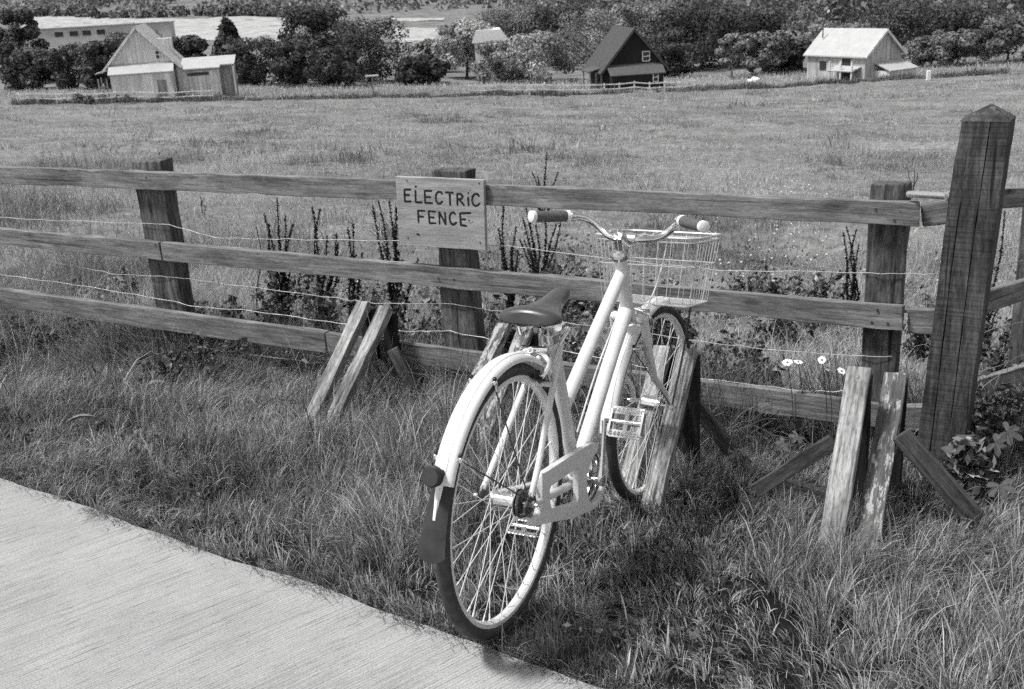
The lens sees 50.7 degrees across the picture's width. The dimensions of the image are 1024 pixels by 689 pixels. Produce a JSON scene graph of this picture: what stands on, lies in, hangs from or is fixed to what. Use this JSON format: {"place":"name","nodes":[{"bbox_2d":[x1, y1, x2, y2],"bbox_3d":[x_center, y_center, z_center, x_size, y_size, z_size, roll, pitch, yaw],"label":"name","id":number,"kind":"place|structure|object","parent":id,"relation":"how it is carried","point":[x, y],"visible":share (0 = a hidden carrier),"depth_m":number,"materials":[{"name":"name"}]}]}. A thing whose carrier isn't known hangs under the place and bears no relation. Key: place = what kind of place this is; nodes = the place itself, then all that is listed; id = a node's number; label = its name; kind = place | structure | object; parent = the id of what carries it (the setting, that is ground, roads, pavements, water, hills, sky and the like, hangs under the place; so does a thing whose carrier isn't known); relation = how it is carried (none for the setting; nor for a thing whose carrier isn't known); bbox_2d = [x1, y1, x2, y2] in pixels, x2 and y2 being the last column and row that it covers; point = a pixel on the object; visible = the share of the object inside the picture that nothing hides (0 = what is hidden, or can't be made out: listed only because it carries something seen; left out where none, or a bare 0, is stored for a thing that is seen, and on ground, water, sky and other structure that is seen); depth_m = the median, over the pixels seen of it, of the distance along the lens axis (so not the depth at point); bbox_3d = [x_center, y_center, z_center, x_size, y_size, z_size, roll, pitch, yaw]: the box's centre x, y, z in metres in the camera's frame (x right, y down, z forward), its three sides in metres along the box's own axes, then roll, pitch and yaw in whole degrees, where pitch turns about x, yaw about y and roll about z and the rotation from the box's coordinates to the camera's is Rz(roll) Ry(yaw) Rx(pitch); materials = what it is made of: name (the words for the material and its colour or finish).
{"place":"outdoors","nodes":[
{"label":"outdoors","id":0,"kind":"place"},
{"bbox_2d":[21,15,289,41],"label":"stubble field","id":1,"kind":"structure","parent":0,"point":[253,29],"depth_m":335.79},
{"bbox_2d":[0,478,602,688],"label":"concrete path","id":2,"kind":"structure","parent":0,"point":[88,603],"depth_m":2.79,"materials":[{"name":"grey concrete"}]},
{"bbox_2d":[392,27,439,42],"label":"stubble field","id":3,"kind":"structure","parent":0,"point":[416,34],"depth_m":220.07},
{"bbox_2d":[0,66,1023,453],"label":"pasture field","id":4,"kind":"structure","parent":0,"point":[752,152],"depth_m":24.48,"materials":[{"name":"plant"}]},
{"bbox_2d":[60,93,130,103],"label":"field hedge","id":5,"kind":"object","parent":4,"relation":"on","point":[85,99],"visible":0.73,"depth_m":95.45,"materials":[{"name":"grey plant"}]},
{"bbox_2d":[67,266,139,304],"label":"weed clump","id":6,"kind":"object","parent":4,"relation":"on","point":[121,278],"visible":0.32,"depth_m":7.24,"materials":[{"name":"grey plant"}]},
{"bbox_2d":[15,90,213,102],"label":"paddock fence","id":7,"kind":"object","parent":4,"relation":"on","point":[114,92],"visible":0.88,"depth_m":95.67,"materials":[{"name":"grey wood"}]},
{"bbox_2d":[263,198,301,320],"bbox_3d":[-1.338,-0.426,6.340,0.212,0.874,0.154,-3,19,0],"label":"dock plant","id":8,"kind":"object","parent":4,"relation":"on","point":[283,279],"visible":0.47,"depth_m":6.33,"materials":[{"name":"plant"}]},
{"bbox_2d":[372,200,418,339],"bbox_3d":[-0.645,-0.393,6.178,0.266,0.892,0.127,14,25,41],"label":"dock plant","id":9,"kind":"object","parent":4,"relation":"on","point":[393,291],"visible":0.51,"depth_m":6.15,"materials":[{"name":"plant"}]},
{"bbox_2d":[482,294,515,340],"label":"weed clump","id":10,"kind":"object","parent":4,"relation":"on","point":[490,314],"visible":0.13,"depth_m":5.80,"materials":[{"name":"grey plant"}]},
{"bbox_2d":[10,64,1010,104],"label":"field edge growth","id":11,"kind":"object","parent":4,"relation":"on","point":[883,77],"visible":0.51,"depth_m":96.11,"materials":[{"name":"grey plant"}]},
{"bbox_2d":[4,209,1017,440],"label":"field weeds","id":12,"kind":"object","parent":4,"relation":"on","point":[496,297],"visible":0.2,"depth_m":7.53,"materials":[{"name":"grey plant"}]},
{"bbox_2d":[108,121,940,302],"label":"clover flowers","id":13,"kind":"object","parent":4,"relation":"on","point":[826,254],"visible":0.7,"depth_m":9.80,"materials":[{"name":"white plant"}]},
{"bbox_2d":[518,254,586,323],"bbox_3d":[0.246,-0.309,6.794,0.359,0.529,0.551,-15,22,-30],"label":"weed clump","id":14,"kind":"object","parent":4,"relation":"on","point":[561,270],"visible":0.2,"depth_m":6.76,"materials":[{"name":"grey plant"}]},
{"bbox_2d":[547,265,604,319],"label":"weed clump","id":15,"kind":"object","parent":4,"relation":"on","point":[576,305],"visible":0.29,"depth_m":7.09,"materials":[{"name":"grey plant"}]},
{"bbox_2d":[468,79,694,95],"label":"paddock fence","id":16,"kind":"object","parent":4,"relation":"on","point":[574,85],"visible":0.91,"depth_m":96.38,"materials":[{"name":"grey wood"}]},
{"bbox_2d":[728,264,792,294],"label":"weed clump","id":17,"kind":"object","parent":4,"relation":"on","point":[768,287],"visible":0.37,"depth_m":6.99,"materials":[{"name":"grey plant"}]},
{"bbox_2d":[842,226,860,330],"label":"dock plant","id":18,"kind":"object","parent":4,"relation":"on","point":[854,287],"visible":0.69,"depth_m":6.50,"materials":[{"name":"plant"}]},
{"bbox_2d":[901,284,935,361],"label":"weed clump","id":19,"kind":"object","parent":4,"relation":"on","point":[920,339],"visible":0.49,"depth_m":6.03,"materials":[{"name":"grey plant"}]},
{"bbox_2d":[981,210,1005,357],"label":"dock plant","id":20,"kind":"object","parent":4,"relation":"on","point":[988,319],"visible":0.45,"depth_m":5.98,"materials":[{"name":"black plant"}]},
{"bbox_2d":[0,300,1023,688],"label":"ground","id":21,"kind":"structure","parent":0,"point":[782,624],"depth_m":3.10,"materials":[{"name":"plant"}]},
{"bbox_2d":[0,315,93,361],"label":"weed clump","id":22,"kind":"object","parent":21,"relation":"on","point":[38,338],"visible":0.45,"depth_m":6.15,"materials":[{"name":"grey plant"}]},
{"bbox_2d":[135,331,249,390],"bbox_3d":[-1.611,0.106,5.399,0.611,0.273,0.420,2,20,16],"label":"weed clump","id":23,"kind":"object","parent":21,"relation":"on","point":[213,360],"visible":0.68,"depth_m":5.40,"materials":[{"name":"grey plant"}]},
{"bbox_2d":[194,293,254,356],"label":"weed clump","id":24,"kind":"object","parent":21,"relation":"on","point":[232,303],"visible":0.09,"depth_m":5.97,"materials":[{"name":"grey plant"}]},
{"bbox_2d":[250,271,316,326],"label":"weed clump","id":25,"kind":"object","parent":21,"relation":"on","point":[280,309],"visible":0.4,"depth_m":6.25,"materials":[{"name":"grey plant"}]},
{"bbox_2d":[292,280,351,332],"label":"weed clump","id":26,"kind":"object","parent":21,"relation":"on","point":[323,309],"visible":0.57,"depth_m":6.07,"materials":[{"name":"grey plant"}]},
{"bbox_2d":[311,207,339,311],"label":"dock plant","id":27,"kind":"object","parent":21,"relation":"on","point":[323,277],"visible":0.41,"depth_m":6.24,"materials":[{"name":"black plant"}]},
{"bbox_2d":[0,469,667,688],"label":"edge fringe","id":28,"kind":"object","parent":21,"relation":"on","point":[129,518],"visible":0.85,"depth_m":2.93,"materials":[{"name":"grey plant"}]},
{"bbox_2d":[346,223,363,316],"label":"dock plant","id":29,"kind":"object","parent":21,"relation":"on","point":[353,296],"visible":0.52,"depth_m":6.19,"materials":[{"name":"black plant"}]},
{"bbox_2d":[304,301,428,429],"bbox_3d":[-0.633,0.204,4.829,0.424,0.646,0.680,5,21,24],"label":"bicycle stand","id":30,"kind":"object","parent":21,"relation":"on","point":[383,319],"visible":0.55,"depth_m":4.90,"materials":[{"name":"grey wood"}]},
{"bbox_2d":[357,359,405,413],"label":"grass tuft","id":31,"kind":"object","parent":21,"relation":"on","point":[391,397],"visible":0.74,"depth_m":4.80,"materials":[{"name":"plant"}]},
{"bbox_2d":[354,284,411,338],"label":"weed clump","id":32,"kind":"object","parent":21,"relation":"on","point":[375,294],"visible":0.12,"depth_m":5.97,"materials":[{"name":"grey plant"}]},
{"bbox_2d":[407,289,443,345],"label":"weed clump","id":33,"kind":"object","parent":21,"relation":"on","point":[427,298],"visible":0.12,"depth_m":5.77,"materials":[{"name":"grey plant"}]},
{"bbox_2d":[0,157,947,445],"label":"wooden fence","id":34,"kind":"object","parent":21,"relation":"on","point":[888,213],"visible":0.81,"depth_m":4.89,"materials":[{"name":"grey wood"}]},
{"bbox_2d":[396,175,487,250],"bbox_3d":[-0.311,-0.580,4.757,0.447,0.317,0.024,6,21,24],"label":"sign board","id":35,"kind":"object","parent":34,"relation":"attached to","point":[438,212],"visible":1,"depth_m":4.74,"materials":[{"name":"grey wood"}]},
{"bbox_2d":[463,323,539,453],"bbox_3d":[-0.092,0.270,4.632,0.448,0.643,0.868,-3,19,0],"label":"bicycle stand","id":36,"kind":"object","parent":21,"relation":"on","point":[502,334],"visible":0.25,"depth_m":4.71,"materials":[{"name":"grey wood"}]},
{"bbox_2d":[497,206,518,307],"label":"dock plant","id":37,"kind":"object","parent":21,"relation":"on","point":[510,301],"visible":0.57,"depth_m":6.80,"materials":[{"name":"black plant"}]},
{"bbox_2d":[0,363,1023,688],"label":"verge weeds","id":38,"kind":"object","parent":21,"relation":"on","point":[654,627],"visible":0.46,"depth_m":3.32,"materials":[{"name":"grey plant"}]},
{"bbox_2d":[0,364,1023,686],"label":"dead stalks","id":39,"kind":"object","parent":21,"relation":"on","point":[616,532],"visible":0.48,"depth_m":3.24,"materials":[{"name":"grey plant"}]},
{"bbox_2d":[519,208,560,300],"bbox_3d":[0.202,-0.541,7.170,0.286,0.778,0.142,-5,19,-5],"label":"dock plant","id":40,"kind":"object","parent":21,"relation":"on","point":[532,266],"visible":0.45,"depth_m":7.16,"materials":[{"name":"plant"}]},
{"bbox_2d":[416,210,720,640],"bbox_3d":[0.219,0.137,3.141,0.554,1.010,1.867,6,12,25],"label":"bicycle","id":41,"kind":"object","parent":21,"relation":"on","point":[631,326],"visible":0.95,"depth_m":2.90,"materials":[{"name":"metal"}]},
{"bbox_2d":[533,309,603,364],"bbox_3d":[0.292,0.024,5.387,0.314,0.409,0.332,-12,21,-24],"label":"weed clump","id":42,"kind":"object","parent":21,"relation":"on","point":[582,337],"visible":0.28,"depth_m":5.37,"materials":[{"name":"grey plant"}]},
{"bbox_2d":[651,310,698,355],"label":"weed clump","id":43,"kind":"object","parent":21,"relation":"on","point":[656,327],"visible":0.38,"depth_m":5.67,"materials":[{"name":"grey plant"}]},
{"bbox_2d":[621,345,756,513],"bbox_3d":[0.554,0.374,3.920,0.518,0.702,0.674,14,26,42],"label":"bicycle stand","id":44,"kind":"object","parent":21,"relation":"on","point":[688,392],"visible":0.58,"depth_m":3.94,"materials":[{"name":"grey wood"}]},
{"bbox_2d":[699,329,769,379],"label":"weed clump","id":45,"kind":"object","parent":21,"relation":"on","point":[758,356],"visible":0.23,"depth_m":5.26,"materials":[{"name":"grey plant"}]},
{"bbox_2d":[727,446,755,474],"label":"mallow plant","id":46,"kind":"object","parent":21,"relation":"on","point":[742,451],"visible":0.61,"depth_m":3.91,"materials":[{"name":"grey plant"}]},
{"bbox_2d":[716,347,785,388],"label":"weed clump","id":47,"kind":"object","parent":21,"relation":"on","point":[773,364],"visible":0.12,"depth_m":4.99,"materials":[{"name":"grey plant"}]},
{"bbox_2d":[745,318,821,351],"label":"weed clump","id":48,"kind":"object","parent":21,"relation":"on","point":[760,330],"visible":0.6,"depth_m":6.09,"materials":[{"name":"grey plant"}]},
{"bbox_2d":[765,431,804,467],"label":"mallow plant","id":49,"kind":"object","parent":21,"relation":"on","point":[788,452],"visible":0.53,"depth_m":3.86,"materials":[{"name":"grey plant"}]},
{"bbox_2d":[784,270,851,328],"bbox_3d":[1.854,-0.246,6.603,0.392,0.428,0.387,10,23,33],"label":"weed clump","id":50,"kind":"object","parent":21,"relation":"on","point":[813,292],"visible":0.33,"depth_m":6.61,"materials":[{"name":"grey plant"}]},
{"bbox_2d":[750,366,984,565],"bbox_3d":[1.161,0.445,3.542,0.708,0.716,0.795,-3,19,0],"label":"bicycle stand","id":51,"kind":"object","parent":21,"relation":"on","point":[879,473],"visible":0.85,"depth_m":3.48,"materials":[{"name":"grey wood"}]},
{"bbox_2d":[906,104,1015,481],"bbox_3d":[1.562,0.020,3.949,0.372,1.776,0.193,12,24,38],"label":"gate post","id":52,"kind":"object","parent":21,"relation":"on","point":[974,196],"visible":0.66,"depth_m":3.75,"materials":[{"name":"grey wood"}]},
{"bbox_2d":[940,426,1001,505],"bbox_3d":[1.640,0.441,3.864,0.215,0.291,0.291,12,24,37],"label":"weed clump","id":53,"kind":"object","parent":21,"relation":"on","point":[966,452],"visible":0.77,"depth_m":3.79,"materials":[{"name":"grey plant"}]},
{"bbox_2d":[945,187,1023,398],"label":"wooden fence","id":54,"kind":"object","parent":21,"relation":"on","point":[1007,294],"visible":0.44,"depth_m":4.86,"materials":[{"name":"grey wood"}]},
{"bbox_2d":[968,421,1022,504],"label":"mallow plant","id":55,"kind":"object","parent":21,"relation":"on","point":[1003,487],"visible":0.84,"depth_m":3.74,"materials":[{"name":"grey plant"}]},
{"bbox_2d":[970,370,1023,454],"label":"weed clump","id":56,"kind":"object","parent":21,"relation":"on","point":[995,419],"visible":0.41,"depth_m":4.18,"materials":[{"name":"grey plant"}]},
{"bbox_2d":[978,317,1023,375],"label":"weed clump","id":57,"kind":"object","parent":21,"relation":"on","point":[998,352],"visible":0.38,"depth_m":5.25,"materials":[{"name":"grey plant"}]},
{"bbox_2d":[0,0,1023,104],"bbox_3d":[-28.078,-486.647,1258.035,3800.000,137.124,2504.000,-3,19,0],"label":"valley ground","id":58,"kind":"structure","parent":0,"point":[449,16],"depth_m":172.48,"materials":[{"name":"plant"}]},
{"bbox_2d":[0,8,49,70],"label":"tree","id":59,"kind":"object","parent":58,"relation":"on","point":[14,36],"visible":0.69,"depth_m":125.53,"materials":[{"name":"grey plant"}]},
{"bbox_2d":[0,46,62,90],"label":"bush","id":60,"kind":"object","parent":58,"relation":"on","point":[31,76],"visible":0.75,"depth_m":116.29,"materials":[{"name":"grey plant"}]},
{"bbox_2d":[33,42,100,90],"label":"bush","id":61,"kind":"object","parent":58,"relation":"on","point":[57,64],"visible":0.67,"depth_m":114.61,"materials":[{"name":"grey plant"}]},
{"bbox_2d":[75,40,121,89],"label":"bush","id":62,"kind":"object","parent":58,"relation":"on","point":[96,56],"visible":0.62,"depth_m":112.32,"materials":[{"name":"grey plant"}]},
{"bbox_2d":[24,21,175,47],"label":"farm building","id":63,"kind":"structure","parent":58,"relation":"on","point":[57,36],"depth_m":224.53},
{"bbox_2d":[95,22,184,100],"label":"gabled house","id":64,"kind":"structure","parent":58,"relation":"on","point":[145,58],"depth_m":98.45,"materials":[{"name":"white paint"}]},
{"bbox_2d":[13,1,289,18],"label":"hedgerow","id":65,"kind":"object","parent":58,"relation":"on","point":[248,9],"visible":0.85,"depth_m":415.13,"materials":[{"name":"grey plant"}]},
{"bbox_2d":[172,34,209,77],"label":"bush","id":66,"kind":"object","parent":58,"relation":"on","point":[188,46],"visible":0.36,"depth_m":116.25,"materials":[{"name":"grey plant"}]},
{"bbox_2d":[179,55,238,95],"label":"garden shed","id":67,"kind":"structure","parent":58,"relation":"on","point":[216,73],"depth_m":100.66,"materials":[{"name":"white wood"}]},
{"bbox_2d":[209,16,254,82],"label":"conifer tree","id":68,"kind":"object","parent":58,"relation":"on","point":[227,29],"visible":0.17,"depth_m":118.12,"materials":[{"name":"black plant"}]},
{"bbox_2d":[224,35,288,85],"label":"bush","id":69,"kind":"object","parent":58,"relation":"on","point":[259,72],"visible":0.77,"depth_m":113.79,"materials":[{"name":"grey plant"}]},
{"bbox_2d":[0,0,515,16],"bbox_3d":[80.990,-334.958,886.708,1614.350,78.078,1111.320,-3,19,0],"label":"woodland","id":70,"kind":"object","parent":58,"relation":"on","point":[139,3],"visible":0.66,"depth_m":432.00,"materials":[{"name":"grey plant"}]},
{"bbox_2d":[263,40,309,88],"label":"bush","id":71,"kind":"object","parent":58,"relation":"on","point":[295,52],"visible":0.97,"depth_m":111.97,"materials":[{"name":"grey plant"}]},
{"bbox_2d":[277,1,347,73],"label":"oak tree","id":72,"kind":"object","parent":58,"relation":"on","point":[312,19],"visible":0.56,"depth_m":120.40,"materials":[{"name":"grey plant"}]},
{"bbox_2d":[302,43,364,86],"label":"bush","id":73,"kind":"object","parent":58,"relation":"on","point":[325,64],"visible":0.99,"depth_m":110.29,"materials":[{"name":"grey plant"}]},
{"bbox_2d":[331,15,413,83],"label":"oak tree","id":74,"kind":"object","parent":58,"relation":"on","point":[357,37],"visible":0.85,"depth_m":115.99,"materials":[{"name":"grey plant"}]},
{"bbox_2d":[394,54,450,84],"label":"bush","id":75,"kind":"object","parent":58,"relation":"on","point":[427,67],"visible":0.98,"depth_m":113.04,"materials":[{"name":"black plant"}]},
{"bbox_2d":[405,37,449,58],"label":"bush","id":76,"kind":"object","parent":58,"relation":"on","point":[421,47],"visible":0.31,"depth_m":129.87,"materials":[{"name":"grey plant"}]},
{"bbox_2d":[430,17,492,77],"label":"ash tree","id":77,"kind":"object","parent":58,"relation":"on","point":[460,51],"visible":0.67,"depth_m":118.75,"materials":[{"name":"grey plant"}]},
{"bbox_2d":[472,27,508,80],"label":"cottage","id":78,"kind":"structure","parent":58,"relation":"on","point":[489,34],"depth_m":115.91,"materials":[{"name":"white paint"}]},
{"bbox_2d":[469,39,522,83],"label":"bush","id":79,"kind":"object","parent":58,"relation":"on","point":[488,49],"visible":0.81,"depth_m":114.46,"materials":[{"name":"grey plant"}]},
{"bbox_2d":[473,3,548,57],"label":"tree","id":80,"kind":"object","parent":58,"relation":"on","point":[506,21],"visible":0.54,"depth_m":141.10,"materials":[{"name":"grey plant"}]},
{"bbox_2d":[0,53,1023,103],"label":"rough grass","id":81,"kind":"structure","parent":58,"relation":"on","point":[306,89],"depth_m":106.92,"materials":[{"name":"plant"}]},
{"bbox_2d":[500,30,579,83],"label":"maple tree","id":82,"kind":"object","parent":58,"relation":"on","point":[549,41],"visible":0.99,"depth_m":112.20,"materials":[{"name":"grey plant"}]},
{"bbox_2d":[506,1,603,64],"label":"tree","id":83,"kind":"object","parent":58,"relation":"on","point":[548,14],"visible":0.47,"depth_m":139.03,"materials":[{"name":"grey plant"}]},
{"bbox_2d":[556,7,628,70],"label":"tree","id":84,"kind":"object","parent":58,"relation":"on","point":[586,48],"visible":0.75,"depth_m":128.49,"materials":[{"name":"grey plant"}]},
{"bbox_2d":[581,25,669,90],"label":"gabled house","id":85,"kind":"structure","parent":58,"relation":"on","point":[621,54],"depth_m":100.90,"materials":[{"name":"wood"}]},
{"bbox_2d":[595,0,678,52],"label":"tree","id":86,"kind":"object","parent":58,"relation":"on","point":[652,13],"visible":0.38,"depth_m":132.97,"materials":[{"name":"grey plant"}]},
{"bbox_2d":[654,41,696,77],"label":"bush","id":87,"kind":"object","parent":58,"relation":"on","point":[675,55],"visible":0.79,"depth_m":113.72,"materials":[{"name":"grey plant"}]},
{"bbox_2d":[646,0,760,71],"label":"oak tree","id":88,"kind":"object","parent":58,"relation":"on","point":[685,27],"visible":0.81,"depth_m":121.90,"materials":[{"name":"grey plant"}]},
{"bbox_2d":[714,32,749,77],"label":"birch tree","id":89,"kind":"object","parent":58,"relation":"on","point":[732,48],"visible":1,"depth_m":108.22,"materials":[{"name":"grey plant"}]},
{"bbox_2d":[706,6,787,65],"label":"tree","id":90,"kind":"object","parent":58,"relation":"on","point":[769,19],"visible":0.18,"depth_m":125.41,"materials":[{"name":"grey plant"}]},
{"bbox_2d":[497,0,1023,50],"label":"woodland","id":91,"kind":"object","parent":58,"relation":"on","point":[836,10],"visible":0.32,"depth_m":166.83,"materials":[{"name":"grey plant"}]},
{"bbox_2d":[739,29,796,73],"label":"bush","id":92,"kind":"object","parent":58,"relation":"on","point":[764,45],"visible":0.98,"depth_m":110.69,"materials":[{"name":"plant"}]},
{"bbox_2d":[774,39,811,72],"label":"bush","id":93,"kind":"object","parent":58,"relation":"on","point":[796,57],"visible":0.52,"depth_m":113.36,"materials":[{"name":"black plant"}]},
{"bbox_2d":[799,21,861,41],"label":"tree","id":94,"kind":"object","parent":58,"relation":"on","point":[808,36],"visible":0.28,"depth_m":144.99,"materials":[{"name":"grey plant"}]},
{"bbox_2d":[803,23,918,79],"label":"gabled house","id":95,"kind":"structure","parent":58,"relation":"on","point":[858,53],"depth_m":100.34,"materials":[{"name":"white wood"}]},
{"bbox_2d":[869,0,961,54],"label":"oak tree","id":96,"kind":"object","parent":58,"relation":"on","point":[913,18],"visible":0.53,"depth_m":119.81,"materials":[{"name":"grey plant"}]},
{"bbox_2d":[903,35,958,67],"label":"tree","id":97,"kind":"object","parent":58,"relation":"on","point":[920,48],"visible":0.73,"depth_m":108.46,"materials":[{"name":"grey plant"}]},
{"bbox_2d":[931,28,992,66],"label":"tree","id":98,"kind":"object","parent":58,"relation":"on","point":[968,40],"visible":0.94,"depth_m":106.73,"materials":[{"name":"grey plant"}]},
{"bbox_2d":[932,1,1007,55],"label":"tree","id":99,"kind":"object","parent":58,"relation":"on","point":[974,18],"visible":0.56,"depth_m":117.03,"materials":[{"name":"grey plant"}]},
{"bbox_2d":[978,13,1023,62],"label":"tree","id":100,"kind":"object","parent":58,"relation":"on","point":[1001,31],"visible":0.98,"depth_m":105.07,"materials":[{"name":"grey plant"}]},
{"bbox_2d":[48,267,1023,453],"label":"weeds","id":101,"kind":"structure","parent":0,"point":[145,340],"depth_m":4.91,"materials":[{"name":"plant"}]},
{"bbox_2d":[529,386,592,433],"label":"weed clump","id":102,"kind":"object","parent":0,"point":[579,403],"visible":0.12,"depth_m":4.59,"materials":[{"name":"grey plant"}]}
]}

